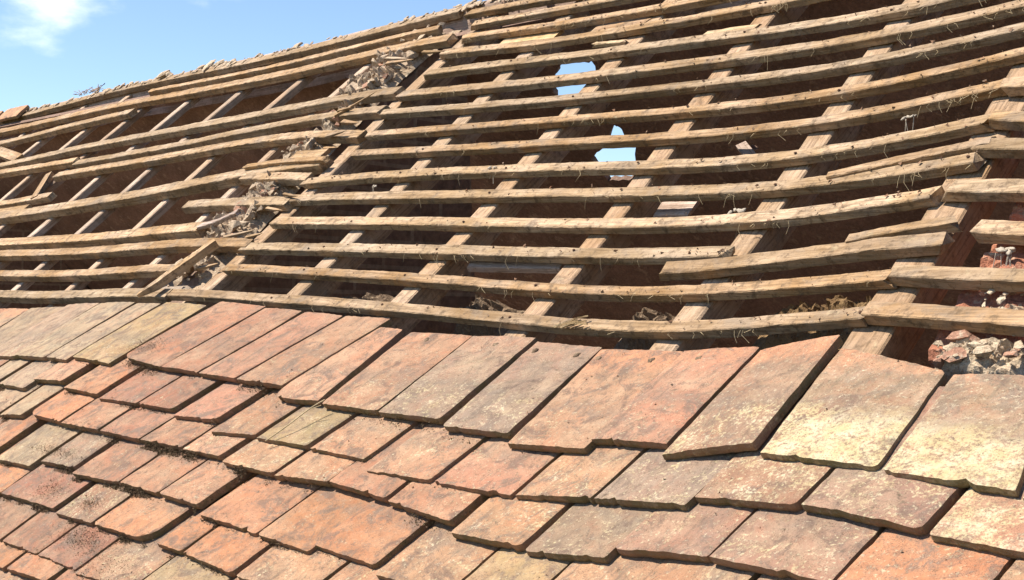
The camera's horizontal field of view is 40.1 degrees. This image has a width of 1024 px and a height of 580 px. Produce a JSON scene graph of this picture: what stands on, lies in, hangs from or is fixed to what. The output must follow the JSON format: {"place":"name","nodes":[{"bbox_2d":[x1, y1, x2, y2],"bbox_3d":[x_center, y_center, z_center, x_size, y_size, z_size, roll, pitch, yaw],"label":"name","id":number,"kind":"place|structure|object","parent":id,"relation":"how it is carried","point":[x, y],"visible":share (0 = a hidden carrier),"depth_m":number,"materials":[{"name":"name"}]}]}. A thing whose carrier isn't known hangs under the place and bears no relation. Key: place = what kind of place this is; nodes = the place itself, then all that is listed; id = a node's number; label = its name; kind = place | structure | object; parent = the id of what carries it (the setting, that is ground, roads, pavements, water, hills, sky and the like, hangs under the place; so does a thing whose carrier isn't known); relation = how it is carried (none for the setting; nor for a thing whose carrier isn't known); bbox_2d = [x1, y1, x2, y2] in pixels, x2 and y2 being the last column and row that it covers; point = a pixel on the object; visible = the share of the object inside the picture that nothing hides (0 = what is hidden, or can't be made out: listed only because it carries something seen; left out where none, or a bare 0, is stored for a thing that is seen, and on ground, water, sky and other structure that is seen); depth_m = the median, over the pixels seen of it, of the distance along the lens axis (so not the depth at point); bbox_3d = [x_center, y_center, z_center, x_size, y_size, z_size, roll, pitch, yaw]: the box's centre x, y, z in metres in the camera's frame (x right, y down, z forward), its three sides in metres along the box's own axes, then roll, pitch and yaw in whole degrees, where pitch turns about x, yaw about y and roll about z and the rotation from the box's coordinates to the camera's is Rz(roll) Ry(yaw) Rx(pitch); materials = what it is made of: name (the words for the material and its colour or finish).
{"place":"outdoors","nodes":[
{"label":"outdoors","id":0,"kind":"place"},
{"bbox_2d":[0,0,635,176],"label":"sky","id":1,"kind":"structure","parent":0,"point":[50,50],"materials":[{"name":"blue"}]},
{"bbox_2d":[0,0,1023,382],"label":"tiled slope","id":2,"kind":"structure","parent":0,"point":[626,276],"depth_m":4.28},
{"bbox_2d":[0,105,155,236],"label":"rafter","id":3,"kind":"object","parent":2,"relation":"on","point":[119,129],"visible":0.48,"depth_m":5.52,"materials":[{"name":"brown wood"}]},
{"bbox_2d":[0,238,254,260],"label":"batten","id":4,"kind":"object","parent":3,"relation":"on","point":[231,245],"visible":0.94,"depth_m":4.08,"materials":[{"name":"brown wood"}]},
{"bbox_2d":[0,63,275,308],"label":"rafter","id":5,"kind":"object","parent":2,"relation":"on","point":[101,216],"visible":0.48,"depth_m":4.74,"materials":[{"name":"brown wood"}]},
{"bbox_2d":[0,156,332,224],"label":"batten","id":6,"kind":"object","parent":5,"relation":"on","point":[215,182],"visible":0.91,"depth_m":4.43,"materials":[{"name":"brown wood"}]},
{"bbox_2d":[184,13,507,307],"bbox_3d":[-0.734,0.001,3.518,0.098,0.096,2.590,1,40,49],"label":"rafter","id":7,"kind":"object","parent":2,"relation":"on","point":[344,162],"visible":0.41,"depth_m":3.74,"materials":[{"name":"brown wood"}]},
{"bbox_2d":[52,130,367,181],"bbox_3d":[-1.060,-0.430,4.559,2.062,0.054,0.087,1,40,49],"label":"batten","id":8,"kind":"object","parent":7,"relation":"on","point":[345,137],"visible":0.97,"depth_m":4.42,"materials":[{"name":"brown wood"}]},
{"bbox_2d":[72,105,390,168],"bbox_3d":[-0.994,-0.485,4.578,1.984,0.056,0.060,1,40,49],"label":"batten","id":9,"kind":"object","parent":7,"relation":"on","point":[364,113],"visible":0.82,"depth_m":4.41,"materials":[{"name":"brown wood"}]},
{"bbox_2d":[0,0,766,140],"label":"ridge board","id":10,"kind":"object","parent":2,"relation":"on","point":[462,23],"visible":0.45,"depth_m":4.88,"materials":[{"name":"brown wood"}]},
{"bbox_2d":[272,0,591,312],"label":"rafter","id":11,"kind":"object","parent":2,"relation":"on","point":[304,287],"visible":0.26,"depth_m":3.44,"materials":[{"name":"brown wood"}]},
{"bbox_2d":[167,289,867,339],"bbox_3d":[-0.164,0.042,2.789,0.055,0.070,2.043,2,0,-43],"label":"batten","id":12,"kind":"object","parent":11,"relation":"on","point":[778,324],"visible":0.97,"depth_m":2.53,"materials":[{"name":"brown wood"}]},
{"bbox_2d":[230,0,697,491],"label":"rafter","id":13,"kind":"object","parent":2,"relation":"on","point":[420,296],"visible":0.3,"depth_m":3.14,"materials":[{"name":"brown wood"}]},
{"bbox_2d":[237,242,734,264],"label":"batten","id":14,"kind":"object","parent":13,"relation":"on","point":[610,256],"visible":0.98,"depth_m":2.86,"materials":[{"name":"brown wood"}]},
{"bbox_2d":[504,5,808,342],"bbox_3d":[0.053,0.033,2.654,0.138,0.105,2.590,1,40,49],"label":"rafter","id":15,"kind":"object","parent":2,"relation":"on","point":[583,274],"visible":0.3,"depth_m":2.84,"materials":[{"name":"brown wood"}]},
{"bbox_2d":[299,113,993,188],"bbox_3d":[0.122,-0.263,2.993,1.983,0.070,0.054,1,40,49],"label":"batten","id":16,"kind":"object","parent":15,"relation":"on","point":[978,124],"visible":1,"depth_m":2.75,"materials":[{"name":"brown wood"}]},
{"bbox_2d":[649,0,943,351],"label":"rafter","id":17,"kind":"object","parent":2,"relation":"on","point":[761,240],"visible":0.33,"depth_m":2.52,"materials":[{"name":"brown wood"}]},
{"bbox_2d":[222,264,897,302],"bbox_3d":[-0.062,-0.020,2.785,1.913,0.077,0.034,1,40,48],"label":"batten","id":18,"kind":"object","parent":17,"relation":"on","point":[862,281],"visible":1,"depth_m":2.55,"materials":[{"name":"brown wood"}]},
{"bbox_2d":[269,186,944,233],"bbox_3d":[0.038,-0.145,2.894,1.914,0.070,0.040,1,40,49],"label":"batten","id":19,"kind":"object","parent":17,"relation":"on","point":[880,205],"visible":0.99,"depth_m":2.66,"materials":[{"name":"brown wood"}]},
{"bbox_2d":[439,0,828,59],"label":"batten","id":20,"kind":"object","parent":17,"relation":"on","point":[736,12],"visible":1,"depth_m":3.43,"materials":[{"name":"brown wood"}]},
{"bbox_2d":[289,152,986,205],"bbox_3d":[0.083,-0.204,2.943,1.996,0.070,0.050,1,40,49],"label":"batten","id":21,"kind":"object","parent":17,"relation":"on","point":[774,189],"visible":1,"depth_m":2.71,"materials":[{"name":"brown wood"}]},
{"bbox_2d":[351,79,1006,159],"bbox_3d":[0.210,-0.330,3.010,1.866,0.061,0.037,1,40,49],"label":"batten","id":22,"kind":"object","parent":17,"relation":"on","point":[856,118],"visible":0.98,"depth_m":2.81,"materials":[{"name":"brown wood"}]},
{"bbox_2d":[364,47,1023,140],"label":"batten","id":23,"kind":"object","parent":17,"relation":"on","point":[933,75],"visible":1,"depth_m":2.84,"materials":[{"name":"brown wood"}]},
{"bbox_2d":[380,22,1023,119],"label":"batten","id":24,"kind":"object","parent":17,"relation":"on","point":[931,50],"visible":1,"depth_m":2.92,"materials":[{"name":"brown wood"}]},
{"bbox_2d":[423,0,988,80],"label":"batten","id":25,"kind":"object","parent":17,"relation":"on","point":[840,22],"visible":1,"depth_m":3.13,"materials":[{"name":"brown wood"}]},
{"bbox_2d":[395,0,1023,101],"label":"batten","id":26,"kind":"object","parent":17,"relation":"on","point":[890,35],"visible":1,"depth_m":2.99,"materials":[{"name":"brown wood"}]},
{"bbox_2d":[842,63,1023,360],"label":"rafter","id":27,"kind":"object","parent":2,"relation":"on","point":[899,342],"visible":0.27,"depth_m":2.12,"materials":[{"name":"brown wood"}]},
{"bbox_2d":[659,232,954,280],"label":"batten","id":28,"kind":"object","parent":27,"relation":"on","point":[921,245],"visible":1,"depth_m":2.25,"materials":[{"name":"brown wood"}]},
{"label":"rafter","id":29,"kind":"object","parent":2,"relation":"attached to","visible":0},
{"bbox_2d":[861,301,1023,336],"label":"batten","id":30,"kind":"object","parent":29,"relation":"on","point":[1009,322],"visible":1,"depth_m":1.91,"materials":[{"name":"brown wood"}]},
{"bbox_2d":[888,264,1023,291],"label":"batten","id":31,"kind":"object","parent":29,"relation":"on","point":[978,278],"visible":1,"depth_m":1.97,"materials":[{"name":"brown wood"}]},
{"label":"rafter","id":32,"kind":"object","parent":2,"relation":"attached to","visible":0},
{"bbox_2d":[0,6,463,124],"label":"batten","id":33,"kind":"object","parent":32,"relation":"on","point":[370,35],"visible":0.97,"depth_m":5.10,"materials":[{"name":"brown wood"}]},
{"label":"rafter","id":34,"kind":"object","parent":2,"relation":"attached to","visible":0},
{"bbox_2d":[0,33,458,136],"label":"batten","id":35,"kind":"object","parent":34,"relation":"on","point":[421,45],"visible":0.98,"depth_m":4.97,"materials":[{"name":"brown wood"}]},
{"label":"rafter","id":36,"kind":"object","parent":2,"relation":"attached to","visible":0},
{"bbox_2d":[0,86,404,169],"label":"batten","id":37,"kind":"object","parent":36,"relation":"on","point":[378,96],"visible":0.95,"depth_m":4.68,"materials":[{"name":"brown wood"}]},
{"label":"clay tile","id":38,"kind":"object","parent":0,"visible":0},
{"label":"clay tile","id":39,"kind":"object","parent":38,"relation":"on","visible":0},
{"bbox_2d":[838,493,1016,579],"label":"clay tile","id":40,"kind":"object","parent":39,"relation":"on","point":[882,557],"visible":0.37,"depth_m":1.51,"materials":[{"name":"tile"}]},
{"bbox_2d":[930,483,1023,558],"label":"clay tile","id":41,"kind":"object","parent":40,"relation":"on","point":[997,527],"visible":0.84,"depth_m":1.50,"materials":[{"name":"tile"}]},
{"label":"clay tile","id":42,"kind":"object","parent":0,"visible":0},
{"label":"clay tile","id":43,"kind":"object","parent":42,"relation":"on","visible":0},
{"bbox_2d":[466,548,572,579],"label":"clay tile","id":44,"kind":"object","parent":43,"relation":"on","point":[505,564],"visible":0.27,"depth_m":1.91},
{"bbox_2d":[526,502,655,563],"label":"clay tile","id":45,"kind":"object","parent":44,"relation":"on","point":[592,532],"visible":0.43,"depth_m":1.88,"materials":[{"name":"tile"}]},
{"bbox_2d":[595,448,737,510],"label":"clay tile","id":46,"kind":"object","parent":45,"relation":"on","point":[682,484],"visible":0.46,"depth_m":1.88,"materials":[{"name":"tile"}]},
{"bbox_2d":[663,334,842,460],"bbox_3d":[0.343,0.151,1.955,0.162,0.072,0.283,1,40,49],"label":"clay tile","id":47,"kind":"object","parent":46,"relation":"on","point":[758,395],"visible":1,"depth_m":1.93,"materials":[{"name":"tile"}]},
{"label":"clay tile","id":48,"kind":"object","parent":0,"visible":0},
{"label":"clay tile","id":49,"kind":"object","parent":48,"relation":"on","visible":0},
{"bbox_2d":[555,555,665,579],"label":"clay tile","id":50,"kind":"object","parent":49,"relation":"on","point":[619,567],"visible":0.19,"depth_m":1.79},
{"bbox_2d":[616,502,758,562],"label":"clay tile","id":51,"kind":"object","parent":50,"relation":"on","point":[699,533],"visible":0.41,"depth_m":1.76,"materials":[{"name":"tile"}]},
{"bbox_2d":[695,382,835,511],"bbox_3d":[0.379,0.199,1.813,0.179,0.065,0.265,1,40,49],"label":"clay tile","id":52,"kind":"object","parent":51,"relation":"on","point":[738,479],"visible":0.45,"depth_m":1.76,"materials":[{"name":"tile"}]},
{"bbox_2d":[760,348,947,470],"bbox_3d":[0.449,0.151,1.817,0.210,0.062,0.256,1,40,49],"label":"clay tile","id":53,"kind":"object","parent":52,"relation":"on","point":[864,421],"visible":0.98,"depth_m":1.79,"materials":[{"name":"tile"}]},
{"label":"clay tile","id":54,"kind":"object","parent":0,"visible":0},
{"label":"clay tile","id":55,"kind":"object","parent":54,"relation":"on","visible":0},
{"bbox_2d":[757,574,792,579],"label":"clay tile","id":56,"kind":"object","parent":55,"relation":"on","point":[764,577],"visible":0.04,"depth_m":1.62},
{"bbox_2d":[710,508,887,579],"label":"clay tile","id":57,"kind":"object","parent":56,"relation":"on","point":[804,545],"visible":0.34,"depth_m":1.63,"materials":[{"name":"tile"}]},
{"bbox_2d":[801,386,967,535],"bbox_3d":[0.488,0.198,1.676,0.184,0.062,0.272,1,40,49],"label":"clay tile","id":58,"kind":"object","parent":57,"relation":"on","point":[880,497],"visible":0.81,"depth_m":1.61,"materials":[{"name":"tile"}]},
{"bbox_2d":[884,374,1023,497],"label":"clay tile","id":59,"kind":"object","parent":58,"relation":"on","point":[968,431],"visible":1,"depth_m":1.64,"materials":[{"name":"tile"}]},
{"label":"clay tile","id":60,"kind":"object","parent":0,"visible":0},
{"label":"clay tile","id":61,"kind":"object","parent":60,"relation":"on","visible":0},
{"bbox_2d":[0,423,45,495],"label":"clay tile","id":62,"kind":"object","parent":61,"relation":"on","point":[11,476],"visible":0.19,"depth_m":2.92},
{"bbox_2d":[0,422,83,470],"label":"clay tile","id":63,"kind":"object","parent":62,"relation":"on","point":[49,433],"visible":0.41,"depth_m":2.98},
{"bbox_2d":[33,389,96,425],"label":"clay tile","id":64,"kind":"object","parent":63,"relation":"on","point":[60,408],"visible":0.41,"depth_m":3.08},
{"bbox_2d":[64,357,147,397],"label":"clay tile","id":65,"kind":"object","parent":64,"relation":"on","point":[98,381],"visible":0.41,"depth_m":3.10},
{"bbox_2d":[73,302,207,366],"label":"clay tile","id":66,"kind":"object","parent":65,"relation":"on","point":[110,350],"visible":0.98,"depth_m":3.28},
{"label":"clay tile","id":67,"kind":"object","parent":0,"visible":0},
{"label":"clay tile","id":68,"kind":"object","parent":67,"relation":"on","visible":0},
{"bbox_2d":[237,545,350,579],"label":"clay tile","id":69,"kind":"object","parent":68,"relation":"on","point":[277,563],"visible":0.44,"depth_m":2.17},
{"bbox_2d":[259,486,372,554],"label":"clay tile","id":70,"kind":"object","parent":69,"relation":"on","point":[304,526],"visible":0.56,"depth_m":2.26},
{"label":"clay tile","id":71,"kind":"object","parent":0,"visible":0},
{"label":"clay tile","id":72,"kind":"object","parent":71,"relation":"on","visible":0},
{"bbox_2d":[329,521,437,579],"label":"clay tile","id":73,"kind":"object","parent":72,"relation":"on","point":[354,571],"visible":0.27,"depth_m":2.10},
{"bbox_2d":[314,499,436,568],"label":"clay tile","id":74,"kind":"object","parent":73,"relation":"on","point":[384,532],"visible":0.43,"depth_m":2.15,"materials":[{"name":"tile"}]},
{"bbox_2d":[330,422,429,503],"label":"clay tile","id":75,"kind":"object","parent":74,"relation":"on","point":[356,477],"visible":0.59,"depth_m":2.29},
{"bbox_2d":[367,423,489,482],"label":"clay tile","id":76,"kind":"object","parent":75,"relation":"on","point":[412,459],"visible":0.46,"depth_m":2.27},
{"bbox_2d":[444,342,601,439],"bbox_3d":[0.019,0.165,2.347,0.175,0.063,0.266,1,40,49],"label":"clay tile","id":77,"kind":"object","parent":76,"relation":"on","point":[544,374],"visible":0.97,"depth_m":2.32,"materials":[{"name":"tile"}]},
{"bbox_2d":[376,512,500,579],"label":"clay tile","id":78,"kind":"object","parent":73,"relation":"on","point":[437,551],"visible":0.45,"depth_m":2.03,"materials":[{"name":"tile"}]},
{"bbox_2d":[388,437,491,525],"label":"clay tile","id":79,"kind":"object","parent":78,"relation":"on","point":[452,506],"visible":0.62,"depth_m":2.14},
{"bbox_2d":[435,437,562,498],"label":"clay tile","id":80,"kind":"object","parent":79,"relation":"on","point":[501,469],"visible":0.4,"depth_m":2.14,"materials":[{"name":"tile"}]},
{"bbox_2d":[508,349,682,454],"bbox_3d":[0.130,0.173,2.205,0.200,0.063,0.272,1,40,49],"label":"clay tile","id":81,"kind":"object","parent":80,"relation":"on","point":[593,404],"visible":0.95,"depth_m":2.19,"materials":[{"name":"tile"}]},
{"bbox_2d":[451,496,575,551],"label":"clay tile","id":82,"kind":"object","parent":78,"relation":"on","point":[514,523],"visible":0.41,"depth_m":2.00,"materials":[{"name":"tile"}]},
{"bbox_2d":[515,445,649,503],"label":"clay tile","id":83,"kind":"object","parent":82,"relation":"on","point":[578,478],"visible":0.41,"depth_m":2.01,"materials":[{"name":"tile"}]},
{"bbox_2d":[591,346,759,449],"bbox_3d":[0.247,0.160,2.085,0.163,0.066,0.250,1,40,49],"label":"clay tile","id":84,"kind":"object","parent":83,"relation":"on","point":[683,402],"visible":0.97,"depth_m":2.06,"materials":[{"name":"tile"}]},
{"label":"clay tile","id":85,"kind":"object","parent":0,"visible":0},
{"label":"clay tile","id":86,"kind":"object","parent":85,"relation":"on","visible":0},
{"bbox_2d":[0,497,43,541],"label":"clay tile","id":87,"kind":"object","parent":86,"relation":"on","point":[14,516],"visible":0.17,"depth_m":2.75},
{"bbox_2d":[1,464,97,511],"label":"clay tile","id":88,"kind":"object","parent":87,"relation":"on","point":[20,490],"visible":0.41,"depth_m":2.78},
{"bbox_2d":[41,431,121,469],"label":"clay tile","id":89,"kind":"object","parent":88,"relation":"on","point":[87,444],"visible":0.39,"depth_m":2.85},
{"bbox_2d":[62,374,136,433],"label":"clay tile","id":90,"kind":"object","parent":89,"relation":"on","point":[93,415],"visible":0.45,"depth_m":2.94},
{"bbox_2d":[99,367,185,406],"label":"clay tile","id":91,"kind":"object","parent":90,"relation":"on","point":[135,390],"visible":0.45,"depth_m":2.97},
{"bbox_2d":[127,301,266,370],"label":"clay tile","id":92,"kind":"object","parent":91,"relation":"on","point":[195,331],"visible":0.96,"depth_m":3.13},
{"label":"clay tile","id":93,"kind":"object","parent":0,"visible":0},
{"label":"clay tile","id":94,"kind":"object","parent":93,"relation":"on","visible":0},
{"bbox_2d":[0,541,23,571],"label":"clay tile","id":95,"kind":"object","parent":94,"relation":"on","point":[8,556],"visible":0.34,"depth_m":2.61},
{"bbox_2d":[3,482,98,554],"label":"clay tile","id":96,"kind":"object","parent":95,"relation":"on","point":[24,537],"visible":0.37,"depth_m":2.63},
{"bbox_2d":[56,483,135,525],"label":"clay tile","id":97,"kind":"object","parent":96,"relation":"on","point":[113,498],"visible":0.44,"depth_m":2.62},
{"bbox_2d":[72,439,168,485],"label":"clay tile","id":98,"kind":"object","parent":97,"relation":"on","point":[117,464],"visible":0.39,"depth_m":2.72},
{"bbox_2d":[99,407,185,443],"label":"clay tile","id":99,"kind":"object","parent":98,"relation":"on","point":[135,425],"visible":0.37,"depth_m":2.81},
{"bbox_2d":[138,374,226,412],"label":"clay tile","id":100,"kind":"object","parent":99,"relation":"on","point":[181,392],"visible":0.4,"depth_m":2.85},
{"bbox_2d":[161,308,302,376],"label":"clay tile","id":101,"kind":"object","parent":100,"relation":"on","point":[196,361],"visible":0.94,"depth_m":3.00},
{"bbox_2d":[199,312,343,382],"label":"clay tile","id":102,"kind":"object","parent":100,"relation":"on","point":[282,338],"visible":0.97,"depth_m":2.89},
{"bbox_2d":[141,418,219,450],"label":"clay tile","id":103,"kind":"object","parent":98,"relation":"on","point":[176,433],"visible":0.35,"depth_m":2.70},
{"bbox_2d":[174,381,273,423],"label":"clay tile","id":104,"kind":"object","parent":103,"relation":"on","point":[223,401],"visible":0.42,"depth_m":2.73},
{"bbox_2d":[236,316,393,388],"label":"clay tile","id":105,"kind":"object","parent":104,"relation":"on","point":[310,352],"visible":0.99,"depth_m":2.78,"materials":[{"name":"tile"}]},
{"label":"clay tile","id":106,"kind":"object","parent":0,"visible":0},
{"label":"clay tile","id":107,"kind":"object","parent":106,"relation":"on","visible":0},
{"bbox_2d":[0,334,592,579],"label":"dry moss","id":108,"kind":"object","parent":107,"relation":"on","point":[153,448],"visible":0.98,"depth_m":2.62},
{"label":"clay tile","id":109,"kind":"object","parent":107,"relation":"on","visible":0},
{"bbox_2d":[145,555,232,579],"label":"clay tile","id":110,"kind":"object","parent":109,"relation":"on","point":[183,568],"visible":0.23,"depth_m":2.30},
{"bbox_2d":[183,524,273,577],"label":"clay tile","id":111,"kind":"object","parent":110,"relation":"on","point":[224,550],"visible":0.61,"depth_m":2.28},
{"bbox_2d":[200,474,322,536],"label":"clay tile","id":112,"kind":"object","parent":111,"relation":"on","point":[254,507],"visible":0.52,"depth_m":2.37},
{"bbox_2d":[223,438,308,477],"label":"clay tile","id":113,"kind":"object","parent":112,"relation":"on","point":[256,456],"visible":0.45,"depth_m":2.48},
{"bbox_2d":[257,405,360,450],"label":"clay tile","id":114,"kind":"object","parent":113,"relation":"on","point":[308,429],"visible":0.52,"depth_m":2.51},
{"bbox_2d":[278,327,405,405],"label":"clay tile","id":115,"kind":"object","parent":114,"relation":"on","point":[321,381],"visible":0.93,"depth_m":2.67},
{"bbox_2d":[322,332,472,416],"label":"clay tile","id":116,"kind":"object","parent":114,"relation":"on","point":[392,373],"visible":1,"depth_m":2.57,"materials":[{"name":"tile"}]},
{"bbox_2d":[274,450,355,486],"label":"clay tile","id":117,"kind":"object","parent":112,"relation":"on","point":[315,468],"visible":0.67,"depth_m":2.38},
{"bbox_2d":[310,413,420,461],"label":"clay tile","id":118,"kind":"object","parent":117,"relation":"on","point":[360,435],"visible":0.53,"depth_m":2.40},
{"bbox_2d":[379,336,537,423],"bbox_3d":[-0.096,0.154,2.477,0.170,0.071,0.270,1,40,49],"label":"clay tile","id":119,"kind":"object","parent":118,"relation":"on","point":[452,381],"visible":0.99,"depth_m":2.45,"materials":[{"name":"tile"}]},
{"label":"floor","id":120,"kind":"structure","parent":0,"visible":0},
{"bbox_2d":[156,22,474,336],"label":"party wall","id":121,"kind":"structure","parent":120,"relation":"on","point":[380,74],"depth_m":4.09,"materials":[{"name":"brick"}]},
{"bbox_3d":[0.816,0.018,1.758,0.064,0.102,2.590,1,40,49],"label":"rafter","id":122,"kind":"object","parent":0,"visible":0},
{"bbox_2d":[928,203,1023,367],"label":"brick pier","id":123,"kind":"structure","parent":122,"relation":"attached to","point":[970,298],"depth_m":1.97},
{"bbox_2d":[933,330,1023,380],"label":"mortar rubble","id":124,"kind":"object","parent":123,"relation":"attached to","point":[965,352],"visible":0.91,"depth_m":1.85,"materials":[{"name":"brick"}]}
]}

